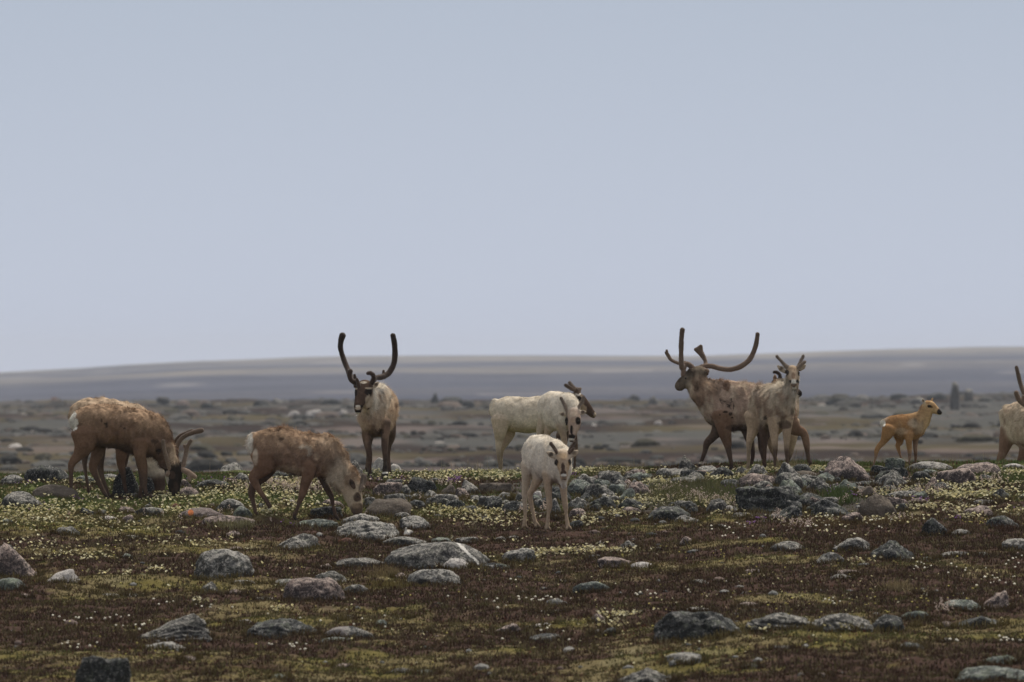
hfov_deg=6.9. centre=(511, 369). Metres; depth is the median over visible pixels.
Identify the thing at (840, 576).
flat rock
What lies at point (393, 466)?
boulder
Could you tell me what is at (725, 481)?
boulder
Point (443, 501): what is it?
stone
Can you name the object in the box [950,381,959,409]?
boulder
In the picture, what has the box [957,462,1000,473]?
boulder
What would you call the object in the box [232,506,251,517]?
boulder
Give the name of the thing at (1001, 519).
boulder
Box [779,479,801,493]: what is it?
stone
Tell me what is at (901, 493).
flat rock
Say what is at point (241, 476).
stone
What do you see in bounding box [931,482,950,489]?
flat rock
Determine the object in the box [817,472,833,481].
boulder
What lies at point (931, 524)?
boulder
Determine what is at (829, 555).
boulder
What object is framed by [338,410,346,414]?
boulder
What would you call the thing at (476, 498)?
boulder
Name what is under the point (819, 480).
stone
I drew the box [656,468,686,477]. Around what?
boulder
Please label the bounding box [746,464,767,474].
stone
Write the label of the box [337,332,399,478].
caribou
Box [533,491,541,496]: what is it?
stone
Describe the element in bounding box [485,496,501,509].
boulder
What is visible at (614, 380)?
ground
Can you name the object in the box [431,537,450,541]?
flat rock
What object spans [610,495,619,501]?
stone
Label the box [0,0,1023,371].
sky
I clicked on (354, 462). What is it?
stone
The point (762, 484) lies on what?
stone
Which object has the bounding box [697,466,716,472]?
boulder
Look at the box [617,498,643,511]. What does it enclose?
stone
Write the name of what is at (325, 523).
flat rock
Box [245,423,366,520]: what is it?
caribou
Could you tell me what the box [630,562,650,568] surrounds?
flat rock
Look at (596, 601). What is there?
meadow flowers
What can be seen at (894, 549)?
boulder
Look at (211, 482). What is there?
flat rock
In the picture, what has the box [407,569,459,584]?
boulder
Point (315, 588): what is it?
boulder
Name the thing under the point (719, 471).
stone
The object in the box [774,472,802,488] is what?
boulder
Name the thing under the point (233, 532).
flat rock
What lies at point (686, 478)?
boulder
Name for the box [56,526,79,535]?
boulder
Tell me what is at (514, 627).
boulder
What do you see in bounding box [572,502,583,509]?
stone
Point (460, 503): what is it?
stone
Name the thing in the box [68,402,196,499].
caribou
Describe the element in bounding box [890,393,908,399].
boulder
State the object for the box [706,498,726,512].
stone
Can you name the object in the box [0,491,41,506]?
boulder
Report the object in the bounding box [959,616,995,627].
boulder
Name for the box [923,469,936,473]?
boulder
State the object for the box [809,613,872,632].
flat rock
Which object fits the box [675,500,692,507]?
stone
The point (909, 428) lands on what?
caribou calf
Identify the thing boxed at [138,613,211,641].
boulder
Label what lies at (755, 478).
boulder
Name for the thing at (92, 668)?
boulder
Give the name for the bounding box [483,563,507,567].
flat rock
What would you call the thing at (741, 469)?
stone
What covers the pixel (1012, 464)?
boulder
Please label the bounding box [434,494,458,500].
boulder
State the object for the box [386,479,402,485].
stone
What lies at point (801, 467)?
stone
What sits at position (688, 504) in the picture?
stone
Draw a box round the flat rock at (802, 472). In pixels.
[797,470,817,475]
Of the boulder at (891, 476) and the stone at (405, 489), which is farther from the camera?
the boulder at (891, 476)
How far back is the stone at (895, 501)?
101.28 m
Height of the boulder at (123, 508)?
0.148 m
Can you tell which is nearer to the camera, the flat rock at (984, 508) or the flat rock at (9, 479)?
the flat rock at (984, 508)
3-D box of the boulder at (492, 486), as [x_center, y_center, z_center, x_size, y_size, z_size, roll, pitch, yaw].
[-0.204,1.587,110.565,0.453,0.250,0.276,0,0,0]
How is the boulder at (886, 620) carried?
on the ground
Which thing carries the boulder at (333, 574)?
on the ground
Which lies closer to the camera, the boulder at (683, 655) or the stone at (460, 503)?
the boulder at (683, 655)
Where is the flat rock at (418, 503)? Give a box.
[410,500,426,508]
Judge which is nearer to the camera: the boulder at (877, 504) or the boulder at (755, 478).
the boulder at (877, 504)
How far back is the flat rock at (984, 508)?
98.99 m
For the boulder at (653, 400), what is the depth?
1084.19 m
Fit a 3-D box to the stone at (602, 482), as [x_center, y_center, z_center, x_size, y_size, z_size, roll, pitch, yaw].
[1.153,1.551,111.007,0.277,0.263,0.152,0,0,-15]
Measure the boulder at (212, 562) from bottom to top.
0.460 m
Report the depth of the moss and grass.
83.73 m
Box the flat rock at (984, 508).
[963,505,992,516]
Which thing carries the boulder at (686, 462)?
on the ground
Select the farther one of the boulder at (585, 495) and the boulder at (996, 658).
the boulder at (585, 495)
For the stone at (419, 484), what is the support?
on the ground
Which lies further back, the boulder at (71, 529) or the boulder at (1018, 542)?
the boulder at (71, 529)
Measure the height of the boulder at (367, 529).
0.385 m
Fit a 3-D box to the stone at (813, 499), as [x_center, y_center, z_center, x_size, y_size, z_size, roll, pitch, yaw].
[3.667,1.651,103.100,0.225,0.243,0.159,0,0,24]
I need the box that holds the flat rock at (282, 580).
[273,579,290,584]
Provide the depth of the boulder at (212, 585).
86.41 m
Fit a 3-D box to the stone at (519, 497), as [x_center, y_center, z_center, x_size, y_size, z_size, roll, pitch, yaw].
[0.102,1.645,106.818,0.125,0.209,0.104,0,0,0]
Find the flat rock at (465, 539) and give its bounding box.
[455,537,477,543]
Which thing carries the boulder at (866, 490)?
on the ground
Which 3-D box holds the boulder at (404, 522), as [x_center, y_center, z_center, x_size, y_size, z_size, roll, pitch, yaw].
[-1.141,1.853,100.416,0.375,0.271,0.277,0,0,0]
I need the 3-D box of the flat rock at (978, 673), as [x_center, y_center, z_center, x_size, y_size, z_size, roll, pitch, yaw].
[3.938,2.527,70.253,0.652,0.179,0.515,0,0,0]
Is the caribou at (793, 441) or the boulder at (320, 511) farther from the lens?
the caribou at (793, 441)
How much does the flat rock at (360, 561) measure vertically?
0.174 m
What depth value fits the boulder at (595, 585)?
85.03 m
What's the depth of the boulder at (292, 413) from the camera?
840.18 m
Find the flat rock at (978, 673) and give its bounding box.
[956,666,1023,681]
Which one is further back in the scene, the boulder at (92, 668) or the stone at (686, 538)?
the stone at (686, 538)
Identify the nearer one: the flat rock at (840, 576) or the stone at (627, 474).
the flat rock at (840, 576)
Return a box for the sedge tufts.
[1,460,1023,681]
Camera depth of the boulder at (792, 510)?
98.86 m
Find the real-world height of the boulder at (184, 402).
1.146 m
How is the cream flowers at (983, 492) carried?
on the ground
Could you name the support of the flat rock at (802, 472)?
on the ground
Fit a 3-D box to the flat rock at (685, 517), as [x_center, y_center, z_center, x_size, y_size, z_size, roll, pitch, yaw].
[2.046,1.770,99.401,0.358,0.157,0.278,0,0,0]
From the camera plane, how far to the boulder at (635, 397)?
1228.18 m
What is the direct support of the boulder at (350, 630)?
on the ground
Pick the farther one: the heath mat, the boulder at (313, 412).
the boulder at (313, 412)
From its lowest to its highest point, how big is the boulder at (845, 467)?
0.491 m
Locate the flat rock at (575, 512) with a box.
[568,508,585,516]
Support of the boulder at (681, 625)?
on the ground
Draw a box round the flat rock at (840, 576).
[830,574,850,578]
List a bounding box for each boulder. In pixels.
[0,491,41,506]
[0,542,36,577]
[0,578,24,590]
[8,443,21,447]
[24,465,68,482]
[32,484,77,498]
[47,569,79,582]
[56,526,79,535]
[75,655,131,681]
[76,475,94,483]
[80,508,93,514]
[112,467,138,496]
[118,506,134,512]
[135,507,164,515]
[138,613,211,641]
[156,397,169,404]
[175,400,189,406]
[179,487,198,497]
[194,549,253,579]
[200,402,213,408]
[202,515,254,524]
[202,582,217,591]
[216,499,244,510]
[220,462,242,470]
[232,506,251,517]
[247,618,316,638]
[253,400,269,406]
[272,398,283,402]
[273,471,287,477]
[277,533,319,550]
[283,577,345,600]
[288,411,299,415]
[305,410,321,416]
[310,506,342,517]
[315,571,346,581]
[320,398,341,404]
[322,499,343,506]
[327,626,372,638]
[334,520,398,539]
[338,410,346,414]
[338,538,352,544]
[340,513,379,524]
[365,498,411,515]
[372,457,382,469]
[372,482,401,495]
[383,536,424,545]
[384,541,489,569]
[391,464,401,471]
[394,512,410,517]
[399,516,429,529]
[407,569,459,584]
[430,393,438,402]
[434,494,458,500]
[439,397,463,404]
[441,484,455,493]
[461,480,479,494]
[463,400,474,407]
[463,505,475,510]
[465,495,478,502]
[479,483,512,492]
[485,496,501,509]
[497,623,520,631]
[501,500,520,514]
[502,548,535,561]
[530,633,562,640]
[568,497,586,509]
[572,581,608,592]
[580,492,591,501]
[585,484,607,498]
[591,613,604,622]
[597,470,615,480]
[597,557,630,567]
[608,483,624,494]
[614,479,626,489]
[618,667,670,681]
[619,540,634,549]
[620,488,634,500]
[622,507,640,514]
[626,469,645,473]
[628,395,639,400]
[646,506,690,520]
[648,396,658,404]
[654,611,740,642]
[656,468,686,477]
[667,652,700,664]
[672,475,698,482]
[679,455,696,469]
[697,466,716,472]
[720,479,738,486]
[735,486,801,511]
[738,473,774,486]
[771,541,804,551]
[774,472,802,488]
[775,505,804,518]
[798,493,823,506]
[811,499,849,516]
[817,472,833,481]
[817,552,843,562]
[824,456,868,480]
[825,397,848,404]
[833,537,869,550]
[835,479,856,488]
[840,512,862,520]
[855,395,868,400]
[855,486,876,495]
[858,494,896,517]
[870,540,914,560]
[872,614,904,632]
[876,470,905,486]
[885,457,904,469]
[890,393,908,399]
[901,611,928,619]
[908,471,931,480]
[909,461,952,469]
[910,397,922,403]
[921,518,946,535]
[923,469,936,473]
[926,393,947,399]
[936,468,975,484]
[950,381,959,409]
[951,529,968,535]
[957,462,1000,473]
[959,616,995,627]
[964,389,973,401]
[974,397,995,401]
[979,475,990,479]
[983,590,1009,610]
[986,515,1018,527]
[986,655,1014,663]
[993,488,1010,499]
[1001,538,1023,549]
[1002,463,1023,467]
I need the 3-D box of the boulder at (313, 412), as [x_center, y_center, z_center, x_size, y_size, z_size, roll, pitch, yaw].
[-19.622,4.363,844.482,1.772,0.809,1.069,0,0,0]
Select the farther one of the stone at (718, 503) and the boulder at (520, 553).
the stone at (718, 503)
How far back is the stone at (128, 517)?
102.63 m
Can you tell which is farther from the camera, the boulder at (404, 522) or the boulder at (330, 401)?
the boulder at (330, 401)
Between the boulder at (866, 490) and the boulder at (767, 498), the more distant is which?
the boulder at (866, 490)
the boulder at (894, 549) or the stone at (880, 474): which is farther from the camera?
the stone at (880, 474)
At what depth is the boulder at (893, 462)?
112.40 m
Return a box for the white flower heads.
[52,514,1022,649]
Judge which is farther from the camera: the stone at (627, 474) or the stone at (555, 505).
the stone at (627, 474)
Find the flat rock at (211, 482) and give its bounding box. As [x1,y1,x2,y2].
[196,479,228,486]
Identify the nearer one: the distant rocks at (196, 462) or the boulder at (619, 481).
the boulder at (619, 481)
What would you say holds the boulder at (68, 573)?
on the ground
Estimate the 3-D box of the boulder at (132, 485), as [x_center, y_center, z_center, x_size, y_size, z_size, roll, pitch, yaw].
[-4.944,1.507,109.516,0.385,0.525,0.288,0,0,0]
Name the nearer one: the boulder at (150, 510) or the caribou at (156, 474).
the boulder at (150, 510)
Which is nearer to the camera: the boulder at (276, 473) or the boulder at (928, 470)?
the boulder at (928, 470)
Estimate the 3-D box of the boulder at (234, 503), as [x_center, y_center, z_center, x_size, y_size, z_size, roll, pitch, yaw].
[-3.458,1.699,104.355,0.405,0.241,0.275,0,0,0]
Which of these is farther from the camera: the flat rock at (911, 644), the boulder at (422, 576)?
the boulder at (422, 576)
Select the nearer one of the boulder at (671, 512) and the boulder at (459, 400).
the boulder at (671, 512)
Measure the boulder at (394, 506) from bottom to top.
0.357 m
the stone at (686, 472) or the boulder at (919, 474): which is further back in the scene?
the stone at (686, 472)
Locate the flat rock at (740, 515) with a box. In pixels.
[731,512,751,518]
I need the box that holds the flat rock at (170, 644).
[145,641,183,649]
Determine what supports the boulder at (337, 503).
on the ground
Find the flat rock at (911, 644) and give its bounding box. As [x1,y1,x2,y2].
[896,642,923,648]
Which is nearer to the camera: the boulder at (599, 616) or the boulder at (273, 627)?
the boulder at (273, 627)
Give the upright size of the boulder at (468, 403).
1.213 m
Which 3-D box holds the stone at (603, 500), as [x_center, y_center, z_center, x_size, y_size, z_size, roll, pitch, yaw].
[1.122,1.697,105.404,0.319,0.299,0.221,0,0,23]
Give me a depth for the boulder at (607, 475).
112.50 m
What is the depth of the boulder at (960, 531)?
95.82 m
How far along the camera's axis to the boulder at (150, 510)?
102.77 m
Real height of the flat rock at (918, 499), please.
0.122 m
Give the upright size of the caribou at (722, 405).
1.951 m
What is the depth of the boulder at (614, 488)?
108.75 m
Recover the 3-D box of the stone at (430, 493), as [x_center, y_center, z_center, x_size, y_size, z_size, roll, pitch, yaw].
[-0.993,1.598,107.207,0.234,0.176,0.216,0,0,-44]
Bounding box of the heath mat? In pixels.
[0,459,1023,681]
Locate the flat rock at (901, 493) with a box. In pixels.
[885,491,917,498]
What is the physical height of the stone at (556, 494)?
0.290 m
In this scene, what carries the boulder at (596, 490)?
on the ground
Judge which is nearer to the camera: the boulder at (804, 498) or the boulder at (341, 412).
the boulder at (804, 498)
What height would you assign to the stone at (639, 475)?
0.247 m
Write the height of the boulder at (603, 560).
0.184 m
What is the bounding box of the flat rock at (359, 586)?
[344,584,368,592]
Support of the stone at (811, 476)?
on the ground
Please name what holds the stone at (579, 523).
on the ground
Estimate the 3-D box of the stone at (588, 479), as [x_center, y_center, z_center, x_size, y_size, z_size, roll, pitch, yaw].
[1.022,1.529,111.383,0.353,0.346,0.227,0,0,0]
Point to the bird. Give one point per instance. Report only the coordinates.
(409, 532)
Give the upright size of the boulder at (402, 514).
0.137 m
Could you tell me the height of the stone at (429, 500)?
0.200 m
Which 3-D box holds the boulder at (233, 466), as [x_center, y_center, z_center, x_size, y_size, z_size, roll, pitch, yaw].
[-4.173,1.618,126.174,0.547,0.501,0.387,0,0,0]
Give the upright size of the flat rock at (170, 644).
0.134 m
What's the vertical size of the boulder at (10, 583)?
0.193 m
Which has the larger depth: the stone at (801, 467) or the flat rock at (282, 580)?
the stone at (801, 467)
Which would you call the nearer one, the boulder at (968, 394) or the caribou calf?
the caribou calf
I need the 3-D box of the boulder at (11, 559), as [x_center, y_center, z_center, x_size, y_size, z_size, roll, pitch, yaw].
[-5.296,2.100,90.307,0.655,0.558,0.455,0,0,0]
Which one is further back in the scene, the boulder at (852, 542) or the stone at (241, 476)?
the stone at (241, 476)
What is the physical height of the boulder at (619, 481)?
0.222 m
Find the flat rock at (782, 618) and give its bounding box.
[744,612,809,630]
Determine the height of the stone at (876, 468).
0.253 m
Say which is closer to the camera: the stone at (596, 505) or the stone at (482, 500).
the stone at (596, 505)
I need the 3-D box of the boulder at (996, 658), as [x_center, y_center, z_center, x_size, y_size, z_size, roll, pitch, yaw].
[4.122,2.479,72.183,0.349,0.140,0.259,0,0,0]
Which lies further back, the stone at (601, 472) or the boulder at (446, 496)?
the stone at (601, 472)
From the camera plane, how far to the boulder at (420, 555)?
91.82 m
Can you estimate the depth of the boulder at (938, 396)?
1044.10 m
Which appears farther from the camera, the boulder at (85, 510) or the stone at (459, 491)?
the stone at (459, 491)
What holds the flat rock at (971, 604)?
on the ground
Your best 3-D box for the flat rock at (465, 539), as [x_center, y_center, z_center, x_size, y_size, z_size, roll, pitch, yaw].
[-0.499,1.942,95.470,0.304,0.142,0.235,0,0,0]
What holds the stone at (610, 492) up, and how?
on the ground
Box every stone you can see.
[123,515,133,522]
[138,477,154,495]
[180,479,191,487]
[233,473,248,481]
[352,460,362,475]
[363,497,374,507]
[383,493,404,499]
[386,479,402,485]
[400,485,410,494]
[408,477,436,493]
[424,490,435,496]
[425,497,438,503]
[437,498,448,505]
[447,500,464,507]
[455,488,468,497]
[477,495,498,506]
[515,493,521,500]
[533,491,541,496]
[533,498,543,510]
[550,498,560,512]
[552,488,570,501]
[567,479,589,494]
[570,520,583,527]
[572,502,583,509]
[579,474,596,484]
[590,503,601,510]
[591,495,615,507]
[594,479,608,487]
[598,471,620,475]
[600,489,614,496]
[602,627,615,635]
[609,474,626,483]
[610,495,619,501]
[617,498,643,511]
[623,472,632,477]
[627,481,649,495]
[630,472,651,480]
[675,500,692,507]
[680,469,705,476]
[680,536,691,544]
[682,501,697,510]
[687,507,697,512]
[688,471,704,480]
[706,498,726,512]
[712,467,733,477]
[734,466,746,472]
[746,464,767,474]
[753,480,772,488]
[776,462,797,475]
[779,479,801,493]
[792,464,810,470]
[801,474,816,478]
[806,476,828,489]
[806,501,819,510]
[810,496,819,502]
[818,484,831,493]
[824,497,837,503]
[871,465,887,474]
[875,470,902,480]
[887,497,907,506]
[891,468,907,476]
[896,503,905,511]
[911,491,927,497]
[928,477,937,484]
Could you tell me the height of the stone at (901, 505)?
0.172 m
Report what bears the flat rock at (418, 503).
on the ground
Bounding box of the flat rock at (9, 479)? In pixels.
[0,474,22,485]
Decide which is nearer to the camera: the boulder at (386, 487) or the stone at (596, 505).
the stone at (596, 505)
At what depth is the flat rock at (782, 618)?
77.07 m
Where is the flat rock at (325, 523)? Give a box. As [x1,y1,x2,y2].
[299,519,337,528]
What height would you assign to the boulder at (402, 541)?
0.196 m
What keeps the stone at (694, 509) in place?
on the ground
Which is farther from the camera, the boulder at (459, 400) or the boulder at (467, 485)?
the boulder at (459, 400)
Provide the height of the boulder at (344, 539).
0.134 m
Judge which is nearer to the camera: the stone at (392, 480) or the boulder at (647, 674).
the boulder at (647, 674)
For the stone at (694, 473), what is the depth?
111.38 m
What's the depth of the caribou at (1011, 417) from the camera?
126.06 m
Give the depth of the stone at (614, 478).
112.17 m
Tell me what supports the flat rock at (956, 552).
on the ground
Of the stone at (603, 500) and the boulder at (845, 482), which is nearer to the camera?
the stone at (603, 500)
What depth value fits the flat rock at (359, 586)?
86.41 m
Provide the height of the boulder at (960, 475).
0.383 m
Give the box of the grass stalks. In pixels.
[8,451,1004,479]
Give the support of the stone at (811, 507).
on the ground
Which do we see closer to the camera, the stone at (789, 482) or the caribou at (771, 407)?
the stone at (789, 482)
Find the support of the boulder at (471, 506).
on the ground
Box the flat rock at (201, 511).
[178,507,223,517]
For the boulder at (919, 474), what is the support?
on the ground
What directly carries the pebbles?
on the ground
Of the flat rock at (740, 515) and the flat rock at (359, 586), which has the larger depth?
the flat rock at (740, 515)
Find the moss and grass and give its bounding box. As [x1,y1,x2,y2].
[0,458,1023,681]
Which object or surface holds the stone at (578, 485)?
on the ground
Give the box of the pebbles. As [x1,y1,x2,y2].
[3,470,1004,678]
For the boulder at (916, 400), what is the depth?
972.13 m
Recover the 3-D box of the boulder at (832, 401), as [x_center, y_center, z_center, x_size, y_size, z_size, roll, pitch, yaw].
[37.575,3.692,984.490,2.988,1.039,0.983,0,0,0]
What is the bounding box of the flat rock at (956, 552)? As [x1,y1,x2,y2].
[940,551,967,557]
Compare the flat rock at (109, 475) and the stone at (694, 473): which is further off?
the flat rock at (109, 475)
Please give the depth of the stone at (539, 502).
104.92 m
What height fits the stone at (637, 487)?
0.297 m
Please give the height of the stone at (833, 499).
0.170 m
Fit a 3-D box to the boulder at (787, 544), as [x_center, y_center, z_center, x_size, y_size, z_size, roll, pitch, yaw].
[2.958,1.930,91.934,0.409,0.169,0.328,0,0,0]
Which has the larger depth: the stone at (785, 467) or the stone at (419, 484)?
the stone at (785, 467)
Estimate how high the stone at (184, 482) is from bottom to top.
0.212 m
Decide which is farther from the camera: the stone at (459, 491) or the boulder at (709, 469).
the boulder at (709, 469)
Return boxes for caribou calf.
[872,398,941,465]
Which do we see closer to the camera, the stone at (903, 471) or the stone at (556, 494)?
the stone at (556, 494)
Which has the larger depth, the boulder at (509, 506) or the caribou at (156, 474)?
the caribou at (156, 474)
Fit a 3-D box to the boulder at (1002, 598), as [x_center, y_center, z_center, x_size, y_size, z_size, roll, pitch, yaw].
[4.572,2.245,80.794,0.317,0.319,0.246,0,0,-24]
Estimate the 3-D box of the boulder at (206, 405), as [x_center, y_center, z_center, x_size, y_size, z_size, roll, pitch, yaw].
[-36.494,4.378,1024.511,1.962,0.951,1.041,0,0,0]
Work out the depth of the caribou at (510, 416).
117.17 m
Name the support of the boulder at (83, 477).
on the ground
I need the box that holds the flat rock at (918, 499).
[911,498,928,502]
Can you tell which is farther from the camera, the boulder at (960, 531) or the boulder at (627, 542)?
the boulder at (960, 531)
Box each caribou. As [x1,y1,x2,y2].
[67,396,203,496]
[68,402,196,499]
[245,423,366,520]
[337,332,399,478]
[489,381,595,471]
[521,434,577,530]
[536,391,585,445]
[665,327,812,469]
[742,370,801,464]
[744,354,805,469]
[997,365,1023,460]
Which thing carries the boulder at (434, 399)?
on the ground
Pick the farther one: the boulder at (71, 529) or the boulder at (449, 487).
the boulder at (449, 487)
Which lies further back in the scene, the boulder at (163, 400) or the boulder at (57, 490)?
the boulder at (163, 400)
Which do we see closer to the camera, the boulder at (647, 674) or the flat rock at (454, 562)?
the boulder at (647, 674)
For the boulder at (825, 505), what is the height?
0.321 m
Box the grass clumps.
[0,459,1023,593]
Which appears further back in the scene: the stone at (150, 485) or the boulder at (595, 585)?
the stone at (150, 485)
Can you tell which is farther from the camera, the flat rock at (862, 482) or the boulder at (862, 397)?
the boulder at (862, 397)
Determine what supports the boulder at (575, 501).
on the ground
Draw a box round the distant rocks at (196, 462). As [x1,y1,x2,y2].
[0,391,1021,473]
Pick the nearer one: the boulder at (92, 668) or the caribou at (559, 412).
the boulder at (92, 668)
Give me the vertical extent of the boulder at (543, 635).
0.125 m
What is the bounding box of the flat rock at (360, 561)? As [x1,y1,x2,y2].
[334,558,382,566]
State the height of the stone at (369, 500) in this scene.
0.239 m
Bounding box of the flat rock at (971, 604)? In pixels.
[944,599,980,610]
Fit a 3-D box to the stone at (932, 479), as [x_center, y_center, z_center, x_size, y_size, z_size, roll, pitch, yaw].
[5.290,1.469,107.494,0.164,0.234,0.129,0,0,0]
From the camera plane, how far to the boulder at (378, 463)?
123.05 m
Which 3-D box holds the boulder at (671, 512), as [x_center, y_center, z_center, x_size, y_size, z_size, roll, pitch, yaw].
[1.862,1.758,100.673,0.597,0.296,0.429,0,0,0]
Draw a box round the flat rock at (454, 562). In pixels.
[443,558,468,568]
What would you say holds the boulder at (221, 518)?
on the ground
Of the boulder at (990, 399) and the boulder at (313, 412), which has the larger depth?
the boulder at (990, 399)
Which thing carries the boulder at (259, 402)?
on the ground
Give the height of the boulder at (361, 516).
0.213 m
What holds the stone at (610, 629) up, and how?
on the ground
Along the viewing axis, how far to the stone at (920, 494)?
104.42 m
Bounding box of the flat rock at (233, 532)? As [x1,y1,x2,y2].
[226,531,239,535]
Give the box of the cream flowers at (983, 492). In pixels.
[0,463,1023,633]
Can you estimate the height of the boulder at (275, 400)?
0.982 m
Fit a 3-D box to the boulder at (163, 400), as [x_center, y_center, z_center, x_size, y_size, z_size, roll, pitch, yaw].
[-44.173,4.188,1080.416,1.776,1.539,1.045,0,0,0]
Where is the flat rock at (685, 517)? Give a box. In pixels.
[674,515,697,522]
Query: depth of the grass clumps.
105.31 m
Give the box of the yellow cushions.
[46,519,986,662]
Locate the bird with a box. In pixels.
[404,527,412,535]
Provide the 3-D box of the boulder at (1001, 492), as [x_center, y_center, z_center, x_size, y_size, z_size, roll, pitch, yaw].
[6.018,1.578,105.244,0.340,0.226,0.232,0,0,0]
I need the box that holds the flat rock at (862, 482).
[855,481,873,486]
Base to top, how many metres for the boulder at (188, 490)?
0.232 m
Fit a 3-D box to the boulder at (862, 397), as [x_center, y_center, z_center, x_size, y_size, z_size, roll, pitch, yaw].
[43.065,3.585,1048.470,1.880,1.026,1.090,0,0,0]
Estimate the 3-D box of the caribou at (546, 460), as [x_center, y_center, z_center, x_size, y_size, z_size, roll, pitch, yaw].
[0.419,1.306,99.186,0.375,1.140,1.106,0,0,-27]
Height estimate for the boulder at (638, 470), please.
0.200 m
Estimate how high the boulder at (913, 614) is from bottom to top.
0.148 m
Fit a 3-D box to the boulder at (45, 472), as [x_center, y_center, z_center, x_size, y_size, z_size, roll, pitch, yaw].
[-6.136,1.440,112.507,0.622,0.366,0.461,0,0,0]
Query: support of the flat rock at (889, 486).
on the ground
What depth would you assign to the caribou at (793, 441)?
116.22 m
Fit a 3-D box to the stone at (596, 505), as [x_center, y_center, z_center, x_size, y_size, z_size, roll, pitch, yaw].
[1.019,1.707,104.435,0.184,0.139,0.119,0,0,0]
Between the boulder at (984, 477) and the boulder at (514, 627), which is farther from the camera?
the boulder at (984, 477)
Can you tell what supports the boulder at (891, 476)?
on the ground
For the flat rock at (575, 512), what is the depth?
102.53 m
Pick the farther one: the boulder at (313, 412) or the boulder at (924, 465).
the boulder at (313, 412)
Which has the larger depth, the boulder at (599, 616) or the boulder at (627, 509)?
the boulder at (627, 509)
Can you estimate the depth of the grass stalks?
115.58 m
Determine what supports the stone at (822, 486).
on the ground
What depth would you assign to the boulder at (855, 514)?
98.28 m
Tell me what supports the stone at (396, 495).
on the ground
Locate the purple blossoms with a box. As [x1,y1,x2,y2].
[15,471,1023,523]
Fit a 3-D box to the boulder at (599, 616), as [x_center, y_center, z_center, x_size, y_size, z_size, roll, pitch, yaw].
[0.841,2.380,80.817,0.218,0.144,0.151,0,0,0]
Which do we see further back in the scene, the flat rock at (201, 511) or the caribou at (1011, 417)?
the caribou at (1011, 417)
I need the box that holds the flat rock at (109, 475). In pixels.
[104,474,116,477]
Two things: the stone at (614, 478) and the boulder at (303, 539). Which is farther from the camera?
the stone at (614, 478)
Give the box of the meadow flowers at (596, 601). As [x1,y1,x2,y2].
[28,533,1020,676]
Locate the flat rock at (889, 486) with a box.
[879,485,895,491]
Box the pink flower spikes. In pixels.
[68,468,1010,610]
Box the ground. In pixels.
[0,346,1023,681]
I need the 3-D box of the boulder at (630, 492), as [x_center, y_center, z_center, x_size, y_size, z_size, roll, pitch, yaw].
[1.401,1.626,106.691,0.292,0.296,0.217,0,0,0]
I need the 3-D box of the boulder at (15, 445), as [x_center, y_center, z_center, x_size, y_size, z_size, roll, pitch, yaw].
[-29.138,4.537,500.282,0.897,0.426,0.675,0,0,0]

